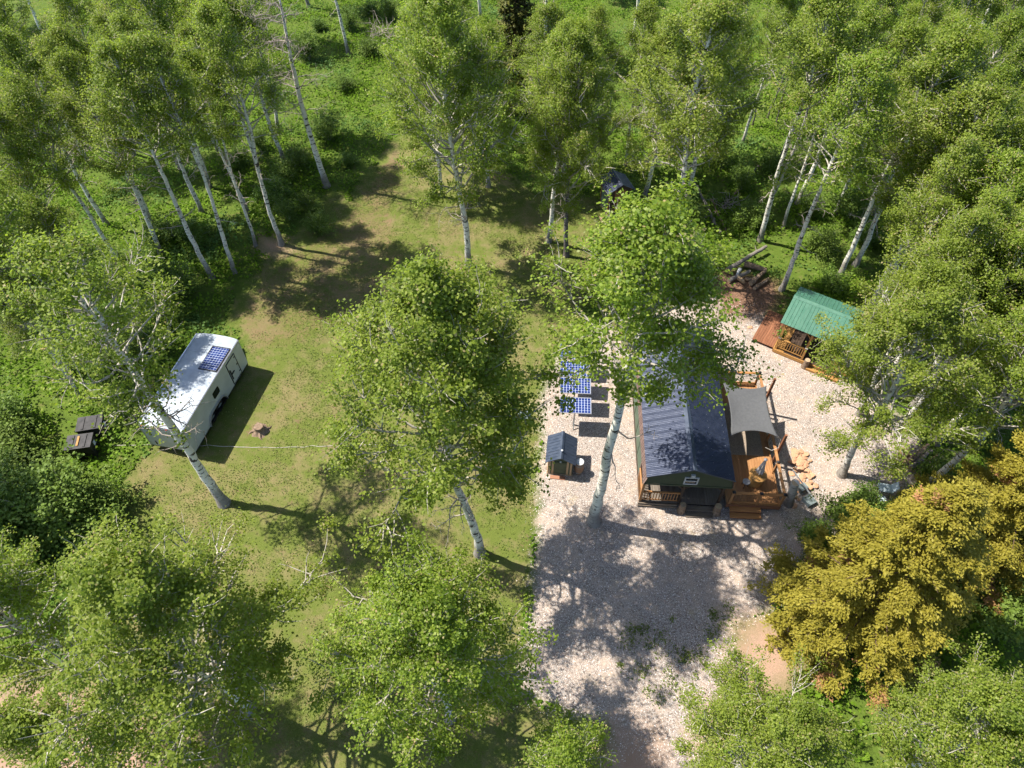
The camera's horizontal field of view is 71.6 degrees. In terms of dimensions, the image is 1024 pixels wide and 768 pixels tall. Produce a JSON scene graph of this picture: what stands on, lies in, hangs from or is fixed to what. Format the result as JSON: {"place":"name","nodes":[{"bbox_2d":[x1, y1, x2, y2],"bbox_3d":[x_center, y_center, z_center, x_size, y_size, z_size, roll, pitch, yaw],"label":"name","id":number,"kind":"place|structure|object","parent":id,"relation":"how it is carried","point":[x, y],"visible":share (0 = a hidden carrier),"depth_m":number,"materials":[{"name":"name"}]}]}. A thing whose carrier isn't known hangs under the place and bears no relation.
{"place":"outdoors","nodes":[
{"label":"outdoors","id":0,"kind":"place"},
{"bbox_2d":[107,132,611,767],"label":"lawn","id":1,"kind":"structure","parent":0,"point":[506,750],"depth_m":36.50,"materials":[{"name":"green plant"}]},
{"bbox_2d":[0,523,103,702],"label":"aspen tree","id":2,"kind":"object","parent":1,"relation":"on","point":[21,595],"visible":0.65,"depth_m":23.28,"materials":[{"name":"green plant"}]},
{"bbox_2d":[0,212,230,508],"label":"aspen tree","id":3,"kind":"object","parent":1,"relation":"on","point":[68,284],"visible":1,"depth_m":24.83,"materials":[{"name":"green plant"}]},
{"bbox_2d":[0,504,350,767],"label":"aspen tree","id":4,"kind":"object","parent":1,"relation":"on","point":[113,578],"visible":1,"depth_m":19.99,"materials":[{"name":"green plant"}]},
{"bbox_2d":[138,333,247,451],"bbox_3d":[-16.701,0.031,38.338,2.595,2.373,7.519,9,52,7],"label":"trailer","id":5,"kind":"object","parent":1,"relation":"on","point":[212,367],"visible":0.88,"depth_m":37.37,"materials":[{"name":"white metal"}]},
{"bbox_2d":[285,524,558,767],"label":"aspen tree","id":6,"kind":"object","parent":1,"relation":"on","point":[433,610],"visible":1,"depth_m":21.20,"materials":[{"name":"green plant"}]},
{"bbox_2d":[379,26,471,198],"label":"aspen tree","id":7,"kind":"object","parent":1,"relation":"on","point":[412,145],"visible":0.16,"depth_m":44.90,"materials":[{"name":"green plant"}]},
{"bbox_2d":[309,241,561,573],"bbox_3d":[-2.768,2.153,26.728,8.788,17.834,10.001,-13,52,-10],"label":"aspen tree","id":8,"kind":"object","parent":1,"relation":"on","point":[435,304],"visible":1,"depth_m":22.26,"materials":[{"name":"green plant"}]},
{"bbox_2d":[365,0,538,267],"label":"aspen tree","id":9,"kind":"object","parent":1,"relation":"on","point":[442,45],"visible":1,"depth_m":36.17,"materials":[{"name":"green plant"}]},
{"bbox_2d":[436,14,536,188],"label":"aspen tree","id":10,"kind":"object","parent":1,"relation":"on","point":[494,66],"visible":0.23,"depth_m":44.59,"materials":[{"name":"green plant"}]},
{"bbox_2d":[510,697,618,767],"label":"aspen tree","id":11,"kind":"object","parent":1,"relation":"on","point":[560,747],"visible":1,"depth_m":21.22,"materials":[{"name":"green plant"}]},
{"bbox_2d":[510,26,619,242],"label":"aspen tree","id":12,"kind":"object","parent":1,"relation":"on","point":[555,39],"visible":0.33,"depth_m":39.15,"materials":[{"name":"green plant"}]},
{"bbox_2d":[518,14,639,257],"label":"aspen tree","id":13,"kind":"object","parent":1,"relation":"on","point":[579,44],"visible":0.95,"depth_m":38.25,"materials":[{"name":"green plant"}]},
{"bbox_2d":[0,0,1023,767],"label":"ground","id":14,"kind":"structure","parent":0,"point":[764,300],"depth_m":48.42,"materials":[{"name":"green plant"}]},
{"bbox_2d":[0,367,40,440],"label":"shrub","id":15,"kind":"object","parent":14,"relation":"on","point":[12,405],"visible":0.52,"depth_m":37.01,"materials":[{"name":"green plant"}]},
{"bbox_2d":[0,406,57,466],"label":"shrub","id":16,"kind":"object","parent":14,"relation":"on","point":[19,440],"visible":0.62,"depth_m":35.88,"materials":[{"name":"green plant"}]},
{"bbox_2d":[0,276,82,399],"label":"aspen tree","id":17,"kind":"object","parent":14,"relation":"on","point":[13,331],"visible":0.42,"depth_m":34.18,"materials":[{"name":"green plant"}]},
{"bbox_2d":[0,161,88,372],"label":"aspen tree","id":18,"kind":"object","parent":14,"relation":"on","point":[5,202],"visible":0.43,"depth_m":32.29,"materials":[{"name":"green plant"}]},
{"bbox_2d":[1,489,89,560],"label":"shrub","id":19,"kind":"object","parent":14,"relation":"on","point":[58,543],"visible":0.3,"depth_m":32.75,"materials":[{"name":"green plant"}]},
{"bbox_2d":[0,93,92,288],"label":"aspen tree","id":20,"kind":"object","parent":14,"relation":"on","point":[24,177],"visible":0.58,"depth_m":37.18,"materials":[{"name":"green plant"}]},
{"bbox_2d":[0,0,92,167],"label":"aspen tree","id":21,"kind":"object","parent":14,"relation":"on","point":[6,17],"visible":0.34,"depth_m":44.87,"materials":[{"name":"green plant"}]},
{"bbox_2d":[0,438,103,532],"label":"shrub","id":22,"kind":"object","parent":14,"relation":"on","point":[42,485],"visible":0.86,"depth_m":32.16,"materials":[{"name":"green plant"}]},
{"bbox_2d":[0,23,109,225],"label":"aspen tree","id":23,"kind":"object","parent":14,"relation":"on","point":[9,52],"visible":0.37,"depth_m":39.76,"materials":[{"name":"green plant"}]},
{"bbox_2d":[0,66,116,258],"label":"aspen tree","id":24,"kind":"object","parent":14,"relation":"on","point":[12,85],"visible":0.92,"depth_m":36.89,"materials":[{"name":"green plant"}]},
{"bbox_2d":[11,191,134,352],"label":"aspen tree","id":25,"kind":"object","parent":14,"relation":"on","point":[33,205],"visible":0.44,"depth_m":33.84,"materials":[{"name":"green plant"}]},
{"bbox_2d":[0,668,152,767],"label":"aspen tree","id":26,"kind":"object","parent":14,"relation":"on","point":[23,746],"visible":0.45,"depth_m":20.86,"materials":[{"name":"green plant"}]},
{"bbox_2d":[31,472,128,562],"bbox_3d":[-19.836,6.472,32.688,4.767,3.129,3.768,34,58,24],"label":"shrub","id":27,"kind":"object","parent":14,"relation":"on","point":[70,526],"visible":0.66,"depth_m":32.63,"materials":[{"name":"green plant"}]},
{"bbox_2d":[64,432,99,459],"bbox_3d":[-22.100,3.231,36.581,1.260,1.075,0.920,-8,51,-6],"label":"black bin","id":28,"kind":"object","parent":14,"relation":"on","point":[86,443],"visible":0.93,"depth_m":36.27,"materials":[{"name":"plastic"}]},
{"bbox_2d":[32,0,136,155],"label":"aspen tree","id":29,"kind":"object","parent":14,"relation":"on","point":[62,6],"visible":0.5,"depth_m":45.38,"materials":[{"name":"green plant"}]},
{"bbox_2d":[27,12,152,221],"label":"aspen tree","id":30,"kind":"object","parent":14,"relation":"on","point":[57,33],"visible":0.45,"depth_m":39.32,"materials":[{"name":"green plant"}]},
{"bbox_2d":[53,457,153,529],"bbox_3d":[-19.617,5.080,34.073,3.941,2.756,3.308,-20,54,-15],"label":"shrub","id":31,"kind":"object","parent":14,"relation":"on","point":[106,494],"visible":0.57,"depth_m":34.15,"materials":[{"name":"green plant"}]},
{"bbox_2d":[35,44,173,254],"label":"aspen tree","id":32,"kind":"object","parent":14,"relation":"on","point":[62,62],"visible":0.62,"depth_m":38.74,"materials":[{"name":"green plant"}]},
{"bbox_2d":[80,0,181,171],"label":"aspen tree","id":33,"kind":"object","parent":14,"relation":"on","point":[99,15],"visible":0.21,"depth_m":43.46,"materials":[{"name":"green plant"}]},
{"bbox_2d":[72,31,215,279],"bbox_3d":[-19.963,-12.062,39.886,5.535,15.304,6.340,-18,53,-14],"label":"aspen tree","id":34,"kind":"object","parent":14,"relation":"on","point":[112,50],"visible":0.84,"depth_m":36.26,"materials":[{"name":"green plant"}]},
{"bbox_2d":[97,9,204,212],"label":"aspen tree","id":35,"kind":"object","parent":14,"relation":"on","point":[120,23],"visible":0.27,"depth_m":41.36,"materials":[{"name":"green plant"}]},
{"bbox_2d":[96,0,212,188],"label":"aspen tree","id":36,"kind":"object","parent":14,"relation":"on","point":[151,6],"visible":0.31,"depth_m":41.63,"materials":[{"name":"green plant"}]},
{"bbox_2d":[138,249,200,296],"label":"shrub","id":37,"kind":"object","parent":14,"relation":"on","point":[180,274],"visible":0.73,"depth_m":42.79,"materials":[{"name":"green plant"}]},
{"bbox_2d":[113,23,238,274],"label":"aspen tree","id":38,"kind":"object","parent":14,"relation":"on","point":[149,44],"visible":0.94,"depth_m":35.77,"materials":[{"name":"green plant"}]},
{"bbox_2d":[168,17,250,213],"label":"aspen tree","id":39,"kind":"object","parent":14,"relation":"on","point":[185,30],"visible":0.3,"depth_m":40.15,"materials":[{"name":"green plant"}]},
{"bbox_2d":[165,38,257,247],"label":"aspen tree","id":40,"kind":"object","parent":14,"relation":"on","point":[192,61],"visible":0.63,"depth_m":38.81,"materials":[{"name":"green plant"}]},
{"bbox_2d":[179,0,295,246],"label":"aspen tree","id":41,"kind":"object","parent":14,"relation":"on","point":[216,17],"visible":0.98,"depth_m":37.61,"materials":[{"name":"green plant"}]},
{"bbox_2d":[201,0,299,161],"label":"aspen tree","id":42,"kind":"object","parent":14,"relation":"on","point":[237,13],"visible":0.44,"depth_m":45.93,"materials":[{"name":"green plant"}]},
{"bbox_2d":[230,0,333,188],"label":"dead aspen tree","id":43,"kind":"object","parent":14,"relation":"on","point":[323,175],"visible":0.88,"depth_m":45.25,"materials":[{"name":"grey wood"}]},
{"bbox_2d":[301,103,343,144],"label":"shrub","id":44,"kind":"object","parent":14,"relation":"on","point":[325,126],"visible":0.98,"depth_m":53.85,"materials":[{"name":"green plant"}]},
{"bbox_2d":[0,0,1023,762],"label":"undergrowth","id":45,"kind":"object","parent":14,"relation":"on","point":[974,626],"visible":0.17,"depth_m":49.60,"materials":[{"name":"green plant"}]},
{"bbox_2d":[485,0,541,115],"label":"conifer tree","id":46,"kind":"object","parent":14,"relation":"on","point":[515,23],"visible":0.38,"depth_m":52.76,"materials":[{"name":"green plant"}]},
{"bbox_2d":[511,0,571,154],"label":"aspen tree","id":47,"kind":"object","parent":14,"relation":"on","point":[549,10],"visible":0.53,"depth_m":45.74,"materials":[{"name":"green plant"}]},
{"bbox_2d":[519,13,625,182],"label":"aspen tree","id":48,"kind":"object","parent":14,"relation":"on","point":[570,22],"visible":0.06,"depth_m":44.70,"materials":[{"name":"green plant"}]},
{"bbox_2d":[578,0,626,133],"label":"aspen tree","id":49,"kind":"object","parent":14,"relation":"on","point":[596,13],"visible":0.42,"depth_m":45.00,"materials":[{"name":"green plant"}]},
{"bbox_2d":[600,169,634,216],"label":"outhouse","id":50,"kind":"structure","parent":14,"relation":"on","point":[620,180],"depth_m":48.39,"materials":[{"name":"black metal"}]},
{"bbox_2d":[611,0,664,166],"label":"aspen tree","id":51,"kind":"object","parent":14,"relation":"on","point":[648,10],"visible":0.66,"depth_m":44.76,"materials":[{"name":"green plant"}]},
{"bbox_2d":[605,15,714,198],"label":"aspen tree","id":52,"kind":"object","parent":14,"relation":"on","point":[659,39],"visible":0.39,"depth_m":43.67,"materials":[{"name":"green plant"}]},
{"bbox_2d":[613,0,790,213],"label":"aspen tree","id":53,"kind":"object","parent":14,"relation":"on","point":[713,15],"visible":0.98,"depth_m":34.94,"materials":[{"name":"green plant"}]},
{"bbox_2d":[646,25,766,198],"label":"aspen tree","id":54,"kind":"object","parent":14,"relation":"on","point":[730,124],"visible":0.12,"depth_m":43.52,"materials":[{"name":"green plant"}]},
{"bbox_2d":[513,298,922,767],"bbox_3d":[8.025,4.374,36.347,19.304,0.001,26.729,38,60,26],"label":"gravel yard","id":55,"kind":"structure","parent":14,"relation":"on","point":[700,604],"depth_m":33.24,"materials":[{"name":"beige gravel"}]},
{"bbox_2d":[545,431,577,475],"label":"pump shed","id":56,"kind":"structure","parent":55,"relation":"on","point":[561,450],"depth_m":35.48,"materials":[{"name":"grey metal"}]},
{"bbox_2d":[510,161,783,528],"bbox_3d":[4.661,0.067,27.959,9.929,18.562,7.406,12,52,10],"label":"aspen tree","id":57,"kind":"object","parent":55,"relation":"on","point":[634,257],"visible":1,"depth_m":23.22,"materials":[{"name":"green plant"}]},
{"bbox_2d":[616,599,738,708],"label":"gravel weeds","id":58,"kind":"object","parent":55,"relation":"on","point":[682,654],"visible":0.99,"depth_m":30.55,"materials":[{"name":"green plant"}]},
{"bbox_2d":[632,324,735,518],"bbox_3d":[8.537,1.512,36.377,4.239,3.535,9.960,3,51,2],"label":"cabin","id":59,"kind":"object","parent":55,"relation":"on","point":[687,458],"visible":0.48,"depth_m":34.19,"materials":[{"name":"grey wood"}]},
{"bbox_2d":[719,371,786,519],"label":"wooden deck","id":60,"kind":"structure","parent":55,"relation":"on","point":[748,502],"depth_m":35.14,"materials":[{"name":"orange wood"}]},
{"bbox_2d":[723,403,763,455],"bbox_3d":[11.983,2.365,37.423,2.020,0.012,3.300,3,51,2],"label":"outdoor rug","id":61,"kind":"object","parent":60,"relation":"on","point":[746,443],"visible":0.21,"depth_m":36.91,"materials":[{"name":"black fabric"}]},
{"bbox_2d":[752,310,783,347],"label":"pavilion ramp","id":62,"kind":"structure","parent":55,"relation":"on","point":[771,323],"depth_m":42.26,"materials":[{"name":"brown wood"}]},
{"bbox_2d":[766,378,775,398],"bbox_3d":[13.511,0.625,37.550,0.140,2.850,0.140,3,51,2],"label":"sail post","id":63,"kind":"object","parent":55,"relation":"on","point":[770,388],"visible":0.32,"depth_m":36.98,"materials":[{"name":"brown wood"}]},
{"bbox_2d":[723,382,780,450],"bbox_3d":[12.126,1.461,36.102,2.541,1.171,3.742,3,51,2],"label":"shade sail","id":64,"kind":"object","parent":63,"relation":"attached to","point":[749,409],"visible":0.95,"depth_m":35.94,"materials":[{"name":"grey fabric"}]},
{"bbox_2d":[787,448,818,500],"bbox_3d":[14.783,4.612,36.039,1.545,0.293,3.237,11,52,9],"label":"flagstone heap","id":65,"kind":"object","parent":55,"relation":"on","point":[799,462],"visible":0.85,"depth_m":36.28,"materials":[{"name":"beige stone"}]},
{"bbox_2d":[772,286,863,381],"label":"pavilion","id":66,"kind":"structure","parent":55,"relation":"on","point":[806,306],"depth_m":39.66,"materials":[{"name":"green metal"}]},
{"bbox_2d":[805,478,887,530],"bbox_3d":[15.837,5.971,33.030,3.294,3.211,3.101,-14,52,-11],"label":"shrub","id":67,"kind":"object","parent":55,"relation":"on","point":[838,508],"visible":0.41,"depth_m":33.02,"materials":[{"name":"green plant"}]},
{"bbox_2d":[805,251,1019,490],"bbox_3d":[15.926,0.554,30.859,7.350,13.444,8.861,-34,59,-25],"label":"aspen tree","id":68,"kind":"object","parent":55,"relation":"on","point":[909,321],"visible":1,"depth_m":28.28,"materials":[{"name":"green plant"}]},
{"bbox_2d":[855,201,1015,416],"bbox_3d":[18.521,-3.119,33.627,4.584,13.765,5.284,7,51,6],"label":"aspen tree","id":69,"kind":"object","parent":55,"relation":"on","point":[970,250],"visible":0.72,"depth_m":29.30,"materials":[{"name":"green plant"}]},
{"bbox_2d":[873,182,1023,391],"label":"aspen tree","id":70,"kind":"object","parent":55,"relation":"on","point":[999,200],"visible":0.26,"depth_m":29.68,"materials":[{"name":"green plant"}]},
{"bbox_2d":[892,217,1023,430],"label":"aspen tree","id":71,"kind":"object","parent":55,"relation":"on","point":[1012,273],"visible":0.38,"depth_m":29.34,"materials":[{"name":"green plant"}]},
{"bbox_2d":[703,0,766,137],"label":"aspen tree","id":72,"kind":"object","parent":14,"relation":"on","point":[746,2],"visible":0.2,"depth_m":46.09,"materials":[{"name":"green plant"}]},
{"bbox_2d":[729,195,775,232],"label":"shrub","id":73,"kind":"object","parent":14,"relation":"on","point":[752,218],"visible":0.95,"depth_m":47.70,"materials":[{"name":"green plant"}]},
{"bbox_2d":[669,636,861,767],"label":"aspen tree","id":74,"kind":"object","parent":14,"relation":"on","point":[795,732],"visible":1,"depth_m":21.47,"materials":[{"name":"green plant"}]},
{"bbox_2d":[741,0,802,143],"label":"aspen tree","id":75,"kind":"object","parent":14,"relation":"on","point":[785,15],"visible":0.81,"depth_m":47.54,"materials":[{"name":"green plant"}]},
{"bbox_2d":[754,0,883,242],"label":"aspen tree","id":76,"kind":"object","parent":14,"relation":"on","point":[838,37],"visible":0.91,"depth_m":36.97,"materials":[{"name":"green plant"}]},
{"bbox_2d":[802,220,850,264],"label":"shrub","id":77,"kind":"object","parent":14,"relation":"on","point":[827,243],"visible":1,"depth_m":46.09,"materials":[{"name":"green plant"}]},
{"bbox_2d":[781,17,872,228],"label":"aspen tree","id":78,"kind":"object","parent":14,"relation":"on","point":[859,27],"visible":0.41,"depth_m":39.43,"materials":[{"name":"green plant"}]},
{"bbox_2d":[764,38,905,292],"bbox_3d":[16.459,-10.387,38.410,6.513,15.483,5.610,-1,51,-1],"label":"aspen tree","id":79,"kind":"object","parent":14,"relation":"on","point":[874,64],"visible":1,"depth_m":34.87,"materials":[{"name":"green plant"}]},
{"bbox_2d":[786,0,896,204],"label":"aspen tree","id":80,"kind":"object","parent":14,"relation":"on","point":[870,16],"visible":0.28,"depth_m":40.91,"materials":[{"name":"green plant"}]},
{"bbox_2d":[821,176,887,220],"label":"shrub","id":81,"kind":"object","parent":14,"relation":"on","point":[849,204],"visible":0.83,"depth_m":47.55,"materials":[{"name":"green plant"}]},
{"bbox_2d":[743,476,998,713],"bbox_3d":[14.525,7.044,26.901,8.258,12.048,8.668,-27,56,-22],"label":"conifer tree","id":82,"kind":"object","parent":14,"relation":"on","point":[878,586],"visible":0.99,"depth_m":26.52,"materials":[{"name":"plant"}]},
{"bbox_2d":[832,13,933,214],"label":"aspen tree","id":83,"kind":"object","parent":14,"relation":"on","point":[914,29],"visible":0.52,"depth_m":40.01,"materials":[{"name":"green plant"}]},
{"bbox_2d":[858,0,950,160],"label":"aspen tree","id":84,"kind":"object","parent":14,"relation":"on","point":[933,7],"visible":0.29,"depth_m":44.86,"materials":[{"name":"green plant"}]},
{"bbox_2d":[837,60,974,267],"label":"aspen tree","id":85,"kind":"object","parent":14,"relation":"on","point":[858,258],"visible":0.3,"depth_m":37.82,"materials":[{"name":"green plant"}]},
{"bbox_2d":[837,18,999,276],"bbox_3d":[21.106,-12.071,39.382,5.692,16.069,5.619,-12,53,-12],"label":"aspen tree","id":86,"kind":"object","parent":14,"relation":"on","point":[963,40],"visible":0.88,"depth_m":34.72,"materials":[{"name":"green plant"}]},
{"bbox_2d":[870,6,991,215],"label":"aspen tree","id":87,"kind":"object","parent":14,"relation":"on","point":[951,18],"visible":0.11,"depth_m":40.54,"materials":[{"name":"green plant"}]},
{"bbox_2d":[908,444,963,483],"bbox_3d":[21.315,4.551,34.925,2.497,2.080,2.974,-7,51,-6],"label":"shrub","id":88,"kind":"object","parent":14,"relation":"on","point":[927,467],"visible":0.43,"depth_m":35.23,"materials":[{"name":"green plant"}]},
{"bbox_2d":[873,129,1002,312],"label":"aspen tree","id":89,"kind":"object","parent":14,"relation":"on","point":[963,168],"visible":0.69,"depth_m":33.15,"materials":[{"name":"green plant"}]},
{"bbox_2d":[867,80,1014,300],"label":"aspen tree","id":90,"kind":"object","parent":14,"relation":"on","point":[965,126],"visible":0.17,"depth_m":35.69,"materials":[{"name":"green plant"}]},
{"bbox_2d":[860,631,1023,767],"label":"aspen tree","id":91,"kind":"object","parent":14,"relation":"on","point":[997,700],"visible":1,"depth_m":21.21,"materials":[{"name":"green plant"}]},
{"bbox_2d":[862,69,1023,305],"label":"aspen tree","id":92,"kind":"object","parent":14,"relation":"on","point":[1000,97],"visible":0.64,"depth_m":34.06,"materials":[{"name":"green plant"}]},
{"bbox_2d":[878,59,1023,249],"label":"aspen tree","id":93,"kind":"object","parent":14,"relation":"on","point":[1005,72],"visible":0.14,"depth_m":35.63,"materials":[{"name":"green plant"}]},
{"bbox_2d":[889,428,1023,628],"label":"conifer tree","id":94,"kind":"object","parent":14,"relation":"on","point":[1004,531],"visible":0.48,"depth_m":29.01,"materials":[{"name":"plant"}]},
{"bbox_2d":[893,136,1023,356],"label":"aspen tree","id":95,"kind":"object","parent":14,"relation":"on","point":[1013,160],"visible":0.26,"depth_m":31.83,"materials":[{"name":"green plant"}]},
{"bbox_2d":[926,0,995,39],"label":"aspen tree","id":96,"kind":"object","parent":14,"relation":"on","point":[975,5],"visible":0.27,"depth_m":45.40,"materials":[{"name":"green plant"}]},
{"bbox_2d":[908,209,1023,407],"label":"aspen tree","id":97,"kind":"object","parent":14,"relation":"on","point":[1021,221],"visible":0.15,"depth_m":29.89,"materials":[{"name":"green plant"}]},
{"bbox_2d":[919,299,1023,486],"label":"aspen tree","id":98,"kind":"object","parent":14,"relation":"on","point":[1016,372],"visible":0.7,"depth_m":28.76,"materials":[{"name":"green plant"}]},
{"bbox_2d":[931,275,1023,446],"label":"aspen tree","id":99,"kind":"object","parent":14,"relation":"on","point":[989,356],"visible":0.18,"depth_m":30.57,"materials":[{"name":"green plant"}]},
{"bbox_2d":[941,6,1023,132],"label":"aspen tree","id":100,"kind":"object","parent":14,"relation":"on","point":[1008,32],"visible":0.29,"depth_m":39.73,"materials":[{"name":"green plant"}]},
{"bbox_2d":[945,0,1023,84],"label":"aspen tree","id":101,"kind":"object","parent":14,"relation":"on","point":[997,6],"visible":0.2,"depth_m":45.42,"materials":[{"name":"green plant"}]},
{"bbox_2d":[945,284,1023,453],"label":"aspen tree","id":102,"kind":"object","parent":14,"relation":"on","point":[1011,401],"visible":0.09,"depth_m":32.41,"materials":[{"name":"green plant"}]},
{"bbox_2d":[972,573,1023,650],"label":"shrub","id":103,"kind":"object","parent":14,"relation":"on","point":[1010,619],"visible":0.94,"depth_m":29.58,"materials":[{"name":"green plant"}]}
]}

